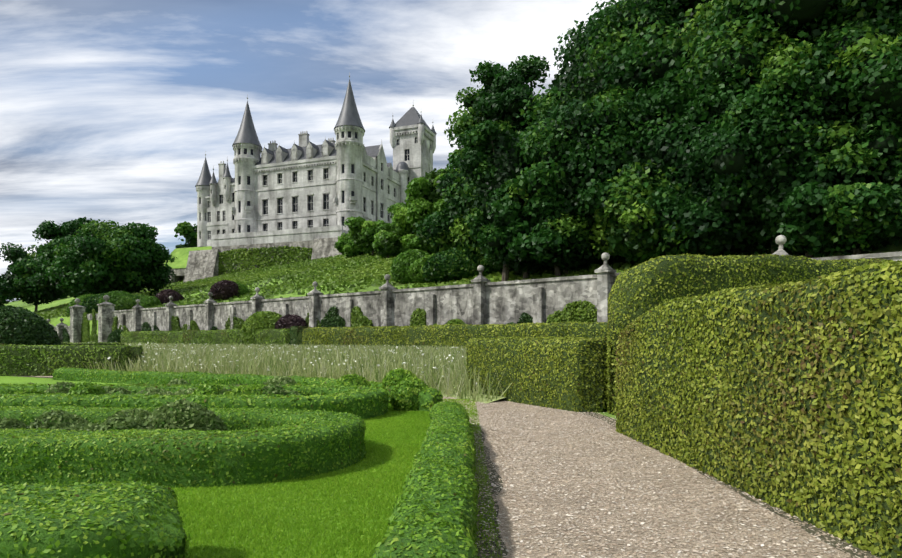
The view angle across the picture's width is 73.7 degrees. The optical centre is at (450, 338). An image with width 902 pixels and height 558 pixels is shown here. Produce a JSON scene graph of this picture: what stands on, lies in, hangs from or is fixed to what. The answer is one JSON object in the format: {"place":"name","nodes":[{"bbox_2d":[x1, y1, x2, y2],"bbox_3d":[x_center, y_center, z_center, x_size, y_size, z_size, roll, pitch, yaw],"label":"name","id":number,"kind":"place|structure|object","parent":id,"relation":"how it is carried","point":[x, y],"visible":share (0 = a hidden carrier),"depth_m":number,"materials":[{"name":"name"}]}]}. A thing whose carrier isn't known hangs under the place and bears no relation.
{"place":"outdoors","nodes":[
{"label":"outdoors","id":0,"kind":"place"},
{"bbox_2d":[0,376,502,557],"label":"lawn","id":1,"kind":"structure","parent":0,"point":[395,422],"depth_m":5.98,"materials":[{"name":"green plant"}]},
{"bbox_2d":[0,375,299,431],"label":"shrubs","id":2,"kind":"object","parent":1,"relation":"on","point":[131,419],"visible":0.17,"depth_m":8.36,"materials":[{"name":"green plant"}]},
{"bbox_2d":[6,371,423,430],"bbox_3d":[-8.889,1.319,12.143,16.687,0.959,8.979,0,0,1],"label":"shrub","id":3,"kind":"object","parent":1,"relation":"on","point":[412,399],"visible":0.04,"depth_m":13.26,"materials":[{"name":"green plant"}]},
{"bbox_2d":[13,368,427,410],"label":"shrub leaves","id":4,"kind":"object","parent":1,"relation":"on","point":[360,379],"visible":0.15,"depth_m":13.83,"materials":[{"name":"green plant"}]},
{"bbox_2d":[0,367,479,557],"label":"low hedges","id":5,"kind":"object","parent":1,"relation":"on","point":[438,523],"visible":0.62,"depth_m":6.79,"materials":[{"name":"green plant"}]},
{"bbox_2d":[0,0,617,301],"label":"sky","id":6,"kind":"structure","parent":0,"point":[112,110],"materials":[{"name":"blue"}]},
{"bbox_2d":[18,376,877,557],"bbox_3d":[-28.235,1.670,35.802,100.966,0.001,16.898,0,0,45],"label":"gravel path","id":7,"kind":"structure","parent":0,"point":[697,541],"depth_m":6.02,"materials":[{"name":"beige gravel"}]},
{"bbox_2d":[20,376,507,557],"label":"soil bed","id":8,"kind":"object","parent":7,"relation":"on","point":[496,488],"visible":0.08,"depth_m":6.15,"materials":[{"name":"brown soil"}]},
{"bbox_2d":[573,411,879,557],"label":"path margin","id":9,"kind":"object","parent":7,"relation":"on","point":[829,538],"visible":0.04,"depth_m":5.36,"materials":[{"name":"grey gravel"}]},
{"bbox_2d":[4,240,901,418],"bbox_3d":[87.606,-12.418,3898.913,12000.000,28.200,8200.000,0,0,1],"label":"ground","id":10,"kind":"structure","parent":0,"point":[68,299],"depth_m":74.42,"materials":[{"name":"green plant"}]},
{"bbox_2d":[155,279,307,328],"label":"purple shrubs","id":11,"kind":"object","parent":10,"relation":"on","point":[218,289],"visible":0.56,"depth_m":86.10,"materials":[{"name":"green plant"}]},
{"bbox_2d":[66,167,455,315],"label":"bushes","id":12,"kind":"object","parent":10,"relation":"on","point":[407,263],"visible":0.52,"depth_m":98.05,"materials":[{"name":"green plant"}]},
{"bbox_2d":[0,305,532,345],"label":"shrubs","id":13,"kind":"object","parent":10,"relation":"on","point":[14,314],"visible":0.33,"depth_m":36.27,"materials":[{"name":"green plant"}]},
{"bbox_2d":[61,342,511,401],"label":"meadow grass","id":14,"kind":"structure","parent":10,"relation":"on","point":[435,366],"depth_m":24.41,"materials":[{"name":"green plant"}]},
{"bbox_2d":[0,300,596,375],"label":"shrubs","id":15,"kind":"object","parent":10,"relation":"on","point":[260,321],"visible":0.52,"depth_m":54.09,"materials":[{"name":"green plant"}]},
{"bbox_2d":[164,72,436,283],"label":"castle","id":16,"kind":"structure","parent":10,"relation":"on","point":[306,193],"depth_m":163.34,"materials":[{"name":"stone"}]},
{"bbox_2d":[218,245,312,274],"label":"ivy","id":17,"kind":"object","parent":16,"relation":"attached to","point":[231,262],"visible":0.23,"depth_m":153.94,"materials":[{"name":"green plant"}]},
{"bbox_2d":[0,314,607,375],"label":"hedges","id":18,"kind":"object","parent":10,"relation":"on","point":[413,333],"visible":0.31,"depth_m":40.24,"materials":[{"name":"green plant"}]},
{"bbox_2d":[302,321,607,348],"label":"light hedge leaves","id":19,"kind":"object","parent":18,"relation":"attached to","point":[344,340],"visible":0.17,"depth_m":44.02,"materials":[{"name":"green plant"}]},
{"bbox_2d":[269,370,505,403],"bbox_3d":[-25.992,1.499,50.268,86.125,0.350,30.619,0,0,40],"label":"meadow sheet","id":20,"kind":"object","parent":10,"relation":"on","point":[484,401],"depth_m":16.77,"materials":[{"name":"green plant"}]},
{"bbox_2d":[35,252,752,318],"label":"slope tussocks","id":21,"kind":"object","parent":10,"relation":"on","point":[359,274],"visible":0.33,"depth_m":93.87,"materials":[{"name":"green plant"}]},
{"bbox_2d":[0,0,901,313],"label":"trees","id":22,"kind":"object","parent":10,"relation":"on","point":[810,10],"visible":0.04,"depth_m":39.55,"materials":[{"name":"green plant"}]},
{"bbox_2d":[47,235,901,342],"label":"garden wall","id":23,"kind":"structure","parent":10,"relation":"on","point":[481,299],"depth_m":49.61,"materials":[{"name":"stone"}]},
{"bbox_2d":[466,253,901,557],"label":"tall hedge leaves","id":24,"kind":"object","parent":10,"relation":"on","point":[851,485],"visible":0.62,"depth_m":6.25,"materials":[{"name":"green plant"}]}
]}

